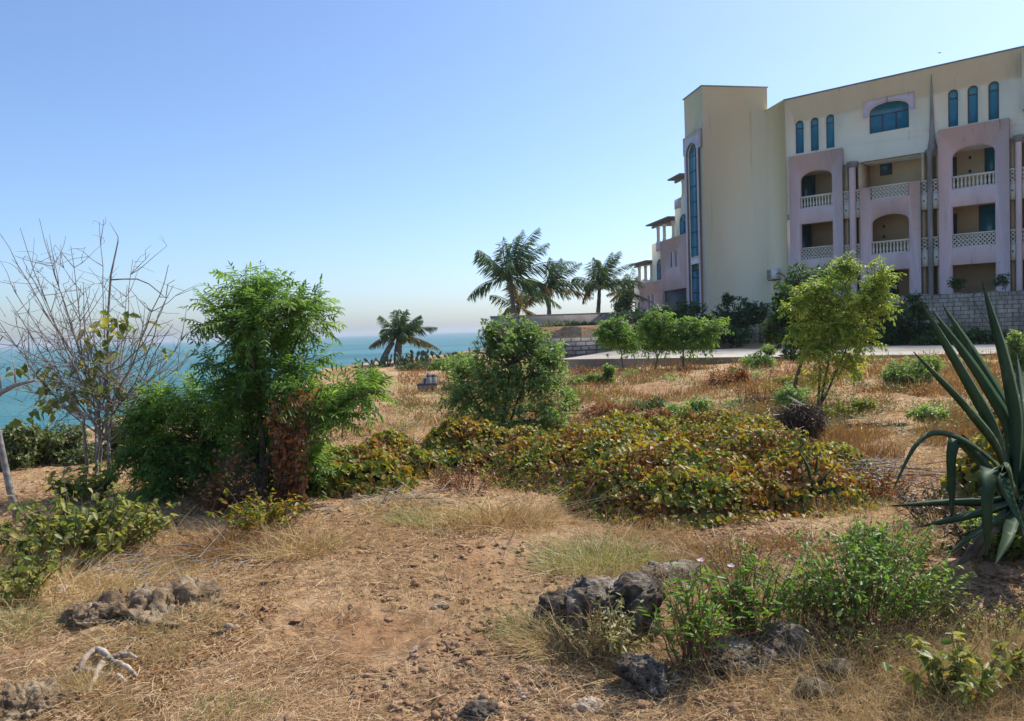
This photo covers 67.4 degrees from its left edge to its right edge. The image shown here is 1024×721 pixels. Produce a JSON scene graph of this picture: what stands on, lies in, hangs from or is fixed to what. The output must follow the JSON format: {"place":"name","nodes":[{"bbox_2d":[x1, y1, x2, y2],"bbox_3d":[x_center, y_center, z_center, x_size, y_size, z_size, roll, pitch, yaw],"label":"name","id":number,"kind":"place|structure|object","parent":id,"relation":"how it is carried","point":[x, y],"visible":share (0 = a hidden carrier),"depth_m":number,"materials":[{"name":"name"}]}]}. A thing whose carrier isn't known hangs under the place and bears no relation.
{"place":"outdoors","nodes":[
{"label":"outdoors","id":0,"kind":"place"},
{"bbox_2d":[0,331,488,433],"bbox_3d":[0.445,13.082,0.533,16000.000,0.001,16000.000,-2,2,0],"label":"sea","id":1,"kind":"structure","parent":0,"point":[351,348],"depth_m":517.75,"materials":[{"name":"liquid"}]},
{"bbox_2d":[0,325,1023,720],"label":"ground","id":2,"kind":"structure","parent":0,"point":[378,635],"depth_m":4.74,"materials":[{"name":"soil"}]},
{"bbox_2d":[0,355,36,523],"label":"bent trunk","id":3,"kind":"object","parent":2,"relation":"on","point":[7,475],"visible":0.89,"depth_m":6.86,"materials":[{"name":"grey plant"}]},
{"bbox_2d":[0,418,44,470],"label":"shrub","id":4,"kind":"object","parent":2,"relation":"on","point":[21,451],"visible":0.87,"depth_m":9.96,"materials":[{"name":"green plant"}]},
{"bbox_2d":[0,534,73,605],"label":"shrub","id":5,"kind":"object","parent":2,"relation":"on","point":[30,572],"visible":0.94,"depth_m":4.70,"materials":[{"name":"green plant"}]},
{"bbox_2d":[0,677,73,720],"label":"rock","id":6,"kind":"object","parent":2,"relation":"on","point":[10,693],"visible":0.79,"depth_m":3.38,"materials":[{"name":"grey stone"}]},
{"bbox_2d":[0,584,107,650],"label":"grass tuft","id":7,"kind":"object","parent":2,"relation":"on","point":[19,621],"visible":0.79,"depth_m":4.23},
{"bbox_2d":[33,418,106,465],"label":"shrub","id":8,"kind":"object","parent":2,"relation":"on","point":[58,449],"visible":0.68,"depth_m":10.31,"materials":[{"name":"green plant"}]},
{"bbox_2d":[41,462,120,502],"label":"shrub","id":9,"kind":"object","parent":2,"relation":"on","point":[82,484],"visible":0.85,"depth_m":7.86,"materials":[{"name":"green plant"}]},
{"bbox_2d":[60,602,112,627],"bbox_3d":[-2.352,1.419,4.271,0.335,0.138,0.296,-2,2,0],"label":"rock","id":10,"kind":"object","parent":2,"relation":"on","point":[87,616],"visible":0.63,"depth_m":4.20,"materials":[{"name":"grey stone"}]},
{"bbox_2d":[0,477,183,564],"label":"shrub","id":11,"kind":"object","parent":2,"relation":"on","point":[103,536],"visible":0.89,"depth_m":5.69,"materials":[{"name":"green plant"}]},
{"bbox_2d":[56,646,137,693],"bbox_3d":[-1.972,1.472,3.665,0.418,0.085,0.319,0,3,39],"label":"driftwood","id":12,"kind":"object","parent":2,"relation":"on","point":[101,651],"visible":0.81,"depth_m":3.71,"materials":[{"name":"grey wood"}]},
{"bbox_2d":[0,219,221,495],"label":"bare shrub","id":13,"kind":"object","parent":2,"relation":"on","point":[92,387],"visible":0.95,"depth_m":8.05,"materials":[{"name":"grey plant"}]},
{"bbox_2d":[52,484,175,547],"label":"shrub","id":14,"kind":"object","parent":2,"relation":"on","point":[145,532],"visible":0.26,"depth_m":6.10,"materials":[{"name":"green plant"}]},
{"bbox_2d":[0,536,234,619],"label":"grass tuft","id":15,"kind":"object","parent":2,"relation":"on","point":[74,586],"visible":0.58,"depth_m":4.78,"materials":[{"name":"plant"}]},
{"bbox_2d":[84,574,225,629],"bbox_3d":[-2.102,1.424,4.420,0.841,0.278,0.705,-2,2,0],"label":"rock","id":16,"kind":"object","parent":2,"relation":"on","point":[174,593],"visible":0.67,"depth_m":4.37,"materials":[{"name":"grey stone"}]},
{"bbox_2d":[39,525,278,589],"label":"twigs","id":17,"kind":"object","parent":2,"relation":"on","point":[133,560],"visible":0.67,"depth_m":5.49,"materials":[{"name":"grey plant"}]},
{"bbox_2d":[100,362,256,510],"bbox_3d":[-3.484,0.808,8.061,1.440,1.561,1.624,-2,2,0],"label":"neem bush","id":18,"kind":"object","parent":2,"relation":"on","point":[167,459],"visible":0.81,"depth_m":7.74,"materials":[{"name":"green plant"}]},
{"bbox_2d":[111,588,262,650],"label":"grass tuft","id":19,"kind":"object","parent":2,"relation":"on","point":[195,615],"visible":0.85,"depth_m":4.11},
{"bbox_2d":[169,477,255,515],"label":"weed","id":20,"kind":"object","parent":2,"relation":"on","point":[210,503],"visible":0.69,"depth_m":7.04,"materials":[{"name":"brown plant"}]},
{"bbox_2d":[125,510,303,571],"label":"grass tuft","id":21,"kind":"object","parent":2,"relation":"on","point":[189,548],"visible":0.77,"depth_m":5.78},
{"bbox_2d":[152,674,297,720],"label":"grass tuft","id":22,"kind":"object","parent":2,"relation":"on","point":[223,713],"visible":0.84,"depth_m":3.33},
{"bbox_2d":[207,487,315,534],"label":"weed","id":23,"kind":"object","parent":2,"relation":"on","point":[274,514],"visible":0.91,"depth_m":6.30,"materials":[{"name":"green plant"}]},
{"bbox_2d":[178,260,403,500],"bbox_3d":[-2.226,0.278,7.568,2.272,2.603,1.384,-1,2,19],"label":"neem tree","id":24,"kind":"object","parent":2,"relation":"on","point":[250,320],"visible":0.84,"depth_m":7.44,"materials":[{"name":"green plant"}]},
{"bbox_2d":[177,383,327,521],"bbox_3d":[-2.393,1.008,7.096,1.388,1.542,0.809,-2,2,0],"label":"dead vine","id":25,"kind":"object","parent":24,"relation":"attached to","point":[293,439],"visible":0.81,"depth_m":7.10,"materials":[{"name":"brown plant"}]},
{"bbox_2d":[208,512,395,565],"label":"grass tuft","id":26,"kind":"object","parent":2,"relation":"on","point":[275,552],"visible":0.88,"depth_m":5.66,"materials":[{"name":"plant"}]},
{"bbox_2d":[283,429,462,499],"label":"creeping vine","id":27,"kind":"object","parent":2,"relation":"on","point":[386,457],"visible":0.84,"depth_m":7.87,"materials":[{"name":"green plant"}]},
{"bbox_2d":[286,479,474,515],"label":"twigs","id":28,"kind":"object","parent":2,"relation":"on","point":[371,496],"visible":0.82,"depth_m":7.06,"materials":[{"name":"wood"}]},
{"bbox_2d":[338,479,460,516],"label":"grass tuft","id":29,"kind":"object","parent":2,"relation":"on","point":[390,508],"visible":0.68,"depth_m":6.92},
{"bbox_2d":[369,309,439,363],"bbox_3d":[-4.636,-0.919,33.463,3.106,2.665,2.511,-2,2,0],"label":"coconut palm","id":30,"kind":"object","parent":2,"relation":"on","point":[401,333],"visible":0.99,"depth_m":33.25,"materials":[{"name":"green plant"}]},
{"bbox_2d":[362,496,481,529],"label":"grass tuft","id":31,"kind":"object","parent":2,"relation":"on","point":[408,516],"visible":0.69,"depth_m":6.41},
{"bbox_2d":[421,461,515,492],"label":"weed","id":32,"kind":"object","parent":2,"relation":"on","point":[443,481],"visible":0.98,"depth_m":7.55,"materials":[{"name":"beige plant"}]},
{"bbox_2d":[419,416,535,475],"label":"creeping vine","id":33,"kind":"object","parent":2,"relation":"on","point":[466,440],"visible":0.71,"depth_m":8.88,"materials":[{"name":"green plant"}]},
{"bbox_2d":[458,699,498,720],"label":"rock","id":34,"kind":"object","parent":2,"relation":"on","point":[484,707],"visible":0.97,"depth_m":3.16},
{"bbox_2d":[358,479,629,542],"bbox_3d":[-0.141,1.162,6.449,2.079,0.432,1.836,-4,3,-41],"label":"grass tuft","id":35,"kind":"object","parent":2,"relation":"on","point":[512,515],"visible":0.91,"depth_m":6.26,"materials":[{"name":"plant"}]},
{"bbox_2d":[436,309,586,431],"bbox_3d":[-0.024,0.302,10.613,2.103,2.028,1.414,-2,2,0],"label":"leafy bush","id":36,"kind":"object","parent":2,"relation":"on","point":[502,345],"visible":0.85,"depth_m":10.48,"materials":[{"name":"green plant"}]},
{"bbox_2d":[0,392,1023,720],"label":"straw litter","id":37,"kind":"object","parent":2,"relation":"on","point":[314,710],"visible":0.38,"depth_m":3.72,"materials":[{"name":"plant"}]},
{"bbox_2d":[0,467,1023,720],"bbox_3d":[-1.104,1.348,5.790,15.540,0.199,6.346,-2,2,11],"label":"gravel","id":38,"kind":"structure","parent":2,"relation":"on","point":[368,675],"depth_m":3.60,"materials":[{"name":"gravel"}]},
{"bbox_2d":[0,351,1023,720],"bbox_3d":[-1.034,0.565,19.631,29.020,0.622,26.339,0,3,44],"label":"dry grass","id":39,"kind":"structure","parent":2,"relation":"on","point":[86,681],"depth_m":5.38,"materials":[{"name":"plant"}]},
{"bbox_2d":[449,585,582,647],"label":"grass tuft","id":40,"kind":"object","parent":2,"relation":"on","point":[518,625],"visible":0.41,"depth_m":3.97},
{"bbox_2d":[467,227,576,314],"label":"coconut palm","id":41,"kind":"object","parent":2,"relation":"on","point":[510,270],"visible":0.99,"depth_m":48.45,"materials":[{"name":"green plant"}]},
{"bbox_2d":[533,584,572,628],"bbox_3d":[0.322,1.311,4.042,0.375,0.247,0.317,-1,2,20],"label":"rock","id":42,"kind":"object","parent":2,"relation":"on","point":[553,597],"visible":0.2,"depth_m":3.95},
{"bbox_2d":[442,576,664,687],"bbox_3d":[0.267,1.269,3.721,1.214,0.288,1.185,-2,2,0],"label":"grass tuft","id":43,"kind":"object","parent":2,"relation":"on","point":[531,642],"visible":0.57,"depth_m":3.66,"materials":[{"name":"plant"}]},
{"bbox_2d":[505,336,609,358],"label":"stone wall","id":44,"kind":"structure","parent":2,"relation":"on","point":[579,346],"depth_m":38.13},
{"bbox_2d":[524,258,602,313],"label":"coconut palm","id":45,"kind":"object","parent":2,"relation":"on","point":[554,282],"visible":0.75,"depth_m":50.69,"materials":[{"name":"green plant"}]},
{"bbox_2d":[490,311,643,332],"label":"boundary wall","id":46,"kind":"structure","parent":2,"relation":"on","point":[578,317],"depth_m":46.81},
{"bbox_2d":[543,587,639,664],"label":"weed","id":47,"kind":"object","parent":2,"relation":"on","point":[592,640],"visible":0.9,"depth_m":3.55,"materials":[{"name":"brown plant"}]},
{"bbox_2d":[498,515,707,580],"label":"grass tuft","id":48,"kind":"object","parent":2,"relation":"on","point":[605,553],"visible":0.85,"depth_m":5.18,"materials":[{"name":"plant"}]},
{"bbox_2d":[571,251,653,312],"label":"coconut palm","id":49,"kind":"object","parent":2,"relation":"on","point":[600,274],"visible":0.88,"depth_m":51.73,"materials":[{"name":"green plant"}]},
{"bbox_2d":[564,570,666,645],"bbox_3d":[0.496,1.271,3.861,0.492,0.441,0.546,-3,3,-30],"label":"rock","id":50,"kind":"object","parent":2,"relation":"on","point":[637,586],"visible":0.52,"depth_m":3.71,"materials":[{"name":"stone"}]},
{"bbox_2d":[591,313,645,367],"bbox_3d":[3.687,-0.641,26.031,2.085,2.017,1.344,-2,2,0],"label":"sapling","id":51,"kind":"object","parent":2,"relation":"on","point":[617,335],"visible":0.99,"depth_m":25.80,"materials":[{"name":"green plant"}]},
{"bbox_2d":[592,590,653,665],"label":"weed","id":52,"kind":"object","parent":2,"relation":"on","point":[613,646],"visible":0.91,"depth_m":3.52,"materials":[{"name":"green plant"}]},
{"bbox_2d":[532,634,713,700],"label":"grass tuft","id":53,"kind":"object","parent":2,"relation":"on","point":[592,667],"visible":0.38,"depth_m":3.43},
{"bbox_2d":[612,651,681,696],"bbox_3d":[0.578,1.360,3.294,0.276,0.172,0.217,0,3,35],"label":"rock","id":54,"kind":"object","parent":2,"relation":"on","point":[648,667],"visible":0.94,"depth_m":3.25,"materials":[{"name":"stone"}]},
{"bbox_2d":[326,353,991,439],"bbox_3d":[4.988,0.486,16.467,16.826,0.622,15.741,-1,3,25],"label":"rusty scrub","id":55,"kind":"object","parent":2,"relation":"on","point":[880,399],"visible":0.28,"depth_m":14.61,"materials":[{"name":"plant"}]},
{"bbox_2d":[634,305,684,368],"bbox_3d":[4.768,-0.706,24.528,1.681,2.149,1.356,-2,2,0],"label":"sapling","id":56,"kind":"object","parent":2,"relation":"on","point":[652,326],"visible":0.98,"depth_m":24.39,"materials":[{"name":"green plant"}]},
{"bbox_2d":[314,357,1023,436],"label":"scrub","id":57,"kind":"object","parent":2,"relation":"on","point":[851,382],"visible":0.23,"depth_m":15.09,"materials":[{"name":"brown plant"}]},
{"bbox_2d":[316,351,1023,436],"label":"pale scrub","id":58,"kind":"object","parent":2,"relation":"on","point":[391,394],"visible":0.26,"depth_m":16.14,"materials":[{"name":"green plant"}]},
{"bbox_2d":[640,559,710,590],"bbox_3d":[1.014,1.346,4.770,0.420,0.158,0.419,-4,3,-38],"label":"rock","id":59,"kind":"object","parent":2,"relation":"on","point":[663,569],"visible":0.41,"depth_m":4.73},
{"bbox_2d":[465,405,891,531],"bbox_3d":[1.546,1.006,7.851,4.527,0.816,4.573,-2,2,0],"label":"creeping vine","id":60,"kind":"object","parent":2,"relation":"on","point":[744,457],"visible":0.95,"depth_m":6.81,"materials":[{"name":"green plant"}]},
{"bbox_2d":[638,300,725,342],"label":"shrub","id":61,"kind":"object","parent":2,"relation":"on","point":[682,311],"visible":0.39,"depth_m":39.77,"materials":[{"name":"green plant"}]},
{"bbox_2d":[637,561,746,678],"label":"weed","id":62,"kind":"object","parent":2,"relation":"on","point":[694,624],"visible":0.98,"depth_m":3.39,"materials":[{"name":"green plant"}]},
{"bbox_2d":[628,320,755,347],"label":"shrub","id":63,"kind":"object","parent":2,"relation":"on","point":[739,337],"visible":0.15,"depth_m":37.65,"materials":[{"name":"green plant"}]},
{"bbox_2d":[667,313,734,364],"bbox_3d":[5.872,-0.599,24.172,2.297,1.788,1.475,-2,2,0],"label":"sapling","id":64,"kind":"object","parent":2,"relation":"on","point":[699,338],"visible":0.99,"depth_m":24.04,"materials":[{"name":"green plant"}]},
{"bbox_2d":[390,348,1023,459],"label":"brown weeds","id":65,"kind":"object","parent":2,"relation":"on","point":[848,433],"visible":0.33,"depth_m":15.87,"materials":[{"name":"plant"}]},
{"bbox_2d":[397,357,1023,433],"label":"weeds","id":66,"kind":"object","parent":2,"relation":"on","point":[761,413],"visible":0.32,"depth_m":14.33,"materials":[{"name":"green plant"}]},
{"bbox_2d":[648,525,790,569],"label":"grass tuft","id":67,"kind":"object","parent":2,"relation":"on","point":[688,547],"visible":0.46,"depth_m":5.24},
{"bbox_2d":[642,631,823,720],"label":"grass tuft","id":68,"kind":"object","parent":2,"relation":"on","point":[726,680],"visible":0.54,"depth_m":3.26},
{"bbox_2d":[691,635,779,675],"bbox_3d":[1.002,1.343,3.483,0.440,0.123,0.318,-2,2,0],"label":"rock","id":69,"kind":"object","parent":2,"relation":"on","point":[737,649],"visible":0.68,"depth_m":3.40,"materials":[{"name":"stone"}]},
{"bbox_2d":[680,529,795,583],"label":"weed","id":70,"kind":"object","parent":2,"relation":"on","point":[751,552],"visible":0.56,"depth_m":4.74,"materials":[{"name":"green plant"}]},
{"bbox_2d":[704,292,772,344],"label":"shrub","id":71,"kind":"object","parent":2,"relation":"on","point":[743,317],"visible":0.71,"depth_m":40.12,"materials":[{"name":"green plant"}]},
{"bbox_2d":[696,536,798,638],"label":"weed","id":72,"kind":"object","parent":2,"relation":"on","point":[750,612],"visible":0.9,"depth_m":3.61,"materials":[{"name":"green plant"}]},
{"bbox_2d":[749,621,818,663],"bbox_3d":[1.250,1.321,3.544,0.355,0.226,0.263,-2,2,0],"label":"rock","id":73,"kind":"object","parent":2,"relation":"on","point":[777,633],"visible":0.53,"depth_m":3.48,"materials":[{"name":"stone"}]},
{"bbox_2d":[736,512,847,556],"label":"grass tuft","id":74,"kind":"object","parent":2,"relation":"on","point":[776,537],"visible":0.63,"depth_m":5.39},
{"bbox_2d":[769,381,814,412],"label":"shrub","id":75,"kind":"object","parent":2,"relation":"on","point":[798,394],"visible":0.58,"depth_m":10.56,"materials":[{"name":"green plant"}]},
{"bbox_2d":[757,259,838,387],"bbox_3d":[5.808,-0.626,15.509,1.729,2.784,1.223,-2,2,11],"label":"dense tree","id":76,"kind":"object","parent":2,"relation":"on","point":[776,330],"visible":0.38,"depth_m":15.45,"materials":[{"name":"green plant"}]},
{"bbox_2d":[729,555,867,629],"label":"weed","id":77,"kind":"object","parent":2,"relation":"on","point":[788,603],"visible":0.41,"depth_m":3.80,"materials":[{"name":"green plant"}]},
{"bbox_2d":[767,397,830,440],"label":"dead bush","id":78,"kind":"object","parent":2,"relation":"on","point":[798,415],"visible":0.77,"depth_m":9.30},
{"bbox_2d":[791,676,838,700],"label":"rock","id":79,"kind":"object","parent":2,"relation":"on","point":[816,690],"visible":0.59,"depth_m":3.16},
{"bbox_2d":[630,46,1023,319],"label":"hotel building","id":80,"kind":"structure","parent":2,"relation":"on","point":[916,176],"depth_m":42.47,"materials":[{"name":"beige paint"}]},
{"bbox_2d":[689,144,699,305],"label":"window","id":81,"kind":"structure","parent":80,"relation":"in","point":[692,153],"depth_m":48.09,"materials":[{"name":"teal glass"}]},
{"bbox_2d":[869,101,908,133],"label":"window","id":82,"kind":"structure","parent":80,"relation":"in","point":[892,115],"depth_m":41.05,"materials":[{"name":"teal glass"}]},
{"bbox_2d":[777,250,906,408],"bbox_3d":[5.524,-0.465,12.963,2.176,2.764,1.208,-2,2,0],"label":"tree","id":83,"kind":"object","parent":2,"relation":"on","point":[840,328],"visible":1,"depth_m":12.82,"materials":[{"name":"green plant"}]},
{"bbox_2d":[820,397,880,423],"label":"shrub","id":84,"kind":"object","parent":2,"relation":"on","point":[856,406],"visible":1,"depth_m":10.99,"materials":[{"name":"green plant"}]},
{"bbox_2d":[773,596,932,673],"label":"grass tuft","id":85,"kind":"object","parent":2,"relation":"on","point":[858,639],"visible":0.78,"depth_m":3.41,"materials":[{"name":"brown plant"}]},
{"bbox_2d":[756,507,974,642],"bbox_3d":[1.694,1.034,3.711,0.997,0.662,0.728,-2,2,0],"label":"weed","id":86,"kind":"object","parent":2,"relation":"on","point":[861,586],"visible":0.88,"depth_m":3.65,"materials":[{"name":"green plant"}]},
{"bbox_2d":[831,520,902,580],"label":"weed","id":87,"kind":"object","parent":2,"relation":"on","point":[878,537],"visible":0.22,"depth_m":4.59,"materials":[{"name":"green plant"}]},
{"bbox_2d":[787,508,962,564],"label":"grass tuft","id":88,"kind":"object","parent":2,"relation":"on","point":[895,532],"visible":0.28,"depth_m":5.24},
{"bbox_2d":[808,448,946,505],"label":"twigs","id":89,"kind":"object","parent":2,"relation":"on","point":[892,466],"visible":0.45,"depth_m":7.11,"materials":[{"name":"grey plant"}]},
{"bbox_2d":[840,462,917,501],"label":"weed","id":90,"kind":"object","parent":2,"relation":"on","point":[885,486],"visible":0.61,"depth_m":6.67,"materials":[{"name":"brown plant"}]},
{"bbox_2d":[830,514,951,565],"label":"weed","id":91,"kind":"object","parent":2,"relation":"on","point":[922,544],"visible":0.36,"depth_m":4.88,"materials":[{"name":"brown plant"}]},
{"bbox_2d":[759,290,1023,342],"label":"stone wall","id":92,"kind":"structure","parent":2,"relation":"on","point":[965,313],"depth_m":36.36,"materials":[{"name":"stone"}]},
{"bbox_2d":[872,290,942,345],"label":"shrub","id":93,"kind":"object","parent":2,"relation":"on","point":[916,311],"visible":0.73,"depth_m":33.29,"materials":[{"name":"green plant"}]},
{"bbox_2d":[880,351,946,386],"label":"shrub","id":94,"kind":"object","parent":2,"relation":"on","point":[902,372],"visible":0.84,"depth_m":15.72,"materials":[{"name":"green plant"}]},
{"bbox_2d":[870,559,977,634],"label":"weed","id":95,"kind":"object","parent":2,"relation":"on","point":[948,609],"visible":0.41,"depth_m":3.75,"materials":[{"name":"green plant"}]},
{"bbox_2d":[903,401,951,426],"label":"shrub","id":96,"kind":"object","parent":2,"relation":"on","point":[923,410],"visible":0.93,"depth_m":10.47,"materials":[{"name":"green plant"}]},
{"bbox_2d":[886,478,980,524],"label":"weed","id":97,"kind":"object","parent":2,"relation":"on","point":[921,509],"visible":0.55,"depth_m":5.59,"materials":[{"name":"brown plant"}]},
{"bbox_2d":[877,408,1004,515],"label":"creeping vine","id":98,"kind":"object","parent":2,"relation":"on","point":[967,469],"visible":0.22,"depth_m":5.91,"materials":[{"name":"green plant"}]},
{"bbox_2d":[881,619,1016,719],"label":"weed","id":99,"kind":"object","parent":2,"relation":"on","point":[959,672],"visible":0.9,"depth_m":3.02,"materials":[{"name":"green plant"}]},
{"bbox_2d":[890,280,1023,564],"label":"sisal plant","id":100,"kind":"object","parent":2,"relation":"on","point":[1005,479],"visible":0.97,"depth_m":4.65,"materials":[{"name":"green plant"}]},
{"bbox_2d":[910,326,1017,345],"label":"shrub","id":101,"kind":"object","parent":2,"relation":"on","point":[979,336],"visible":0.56,"depth_m":31.61,"materials":[{"name":"green plant"}]},
{"bbox_2d":[929,585,1023,648],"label":"weed","id":102,"kind":"object","parent":2,"relation":"on","point":[999,611],"visible":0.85,"depth_m":3.63,"materials":[{"name":"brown plant"}]},
{"bbox_2d":[935,506,1019,558],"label":"weed","id":103,"kind":"object","parent":2,"relation":"on","point":[960,534],"visible":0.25,"depth_m":4.88,"materials":[{"name":"brown plant"}]},
{"bbox_2d":[956,498,1023,561],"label":"weed","id":104,"kind":"object","parent":2,"relation":"on","point":[1016,540],"visible":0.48,"depth_m":4.67,"materials":[{"name":"green plant"}]},
{"bbox_2d":[978,563,1020,580],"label":"rock","id":105,"kind":"object","parent":2,"relation":"on","point":[997,571],"visible":0.94,"depth_m":4.45,"materials":[{"name":"stone"}]},
{"bbox_2d":[990,632,1023,688],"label":"weed","id":106,"kind":"object","parent":2,"relation":"on","point":[1020,664],"visible":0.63,"depth_m":3.16,"materials":[{"name":"green plant"}]},
{"bbox_2d":[1005,329,1023,374],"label":"shrub","id":107,"kind":"object","parent":2,"relation":"on","point":[1015,345],"visible":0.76,"depth_m":16.96,"materials":[{"name":"green plant"}]},
{"bbox_2d":[0,0,1023,347],"label":"sky","id":108,"kind":"structure","parent":0,"point":[372,148],"materials":[{"name":"blue"}]},
{"bbox_2d":[559,344,1006,368],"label":"pavement","id":109,"kind":"structure","parent":0,"point":[719,355],"depth_m":26.89,"materials":[{"name":"concrete"}]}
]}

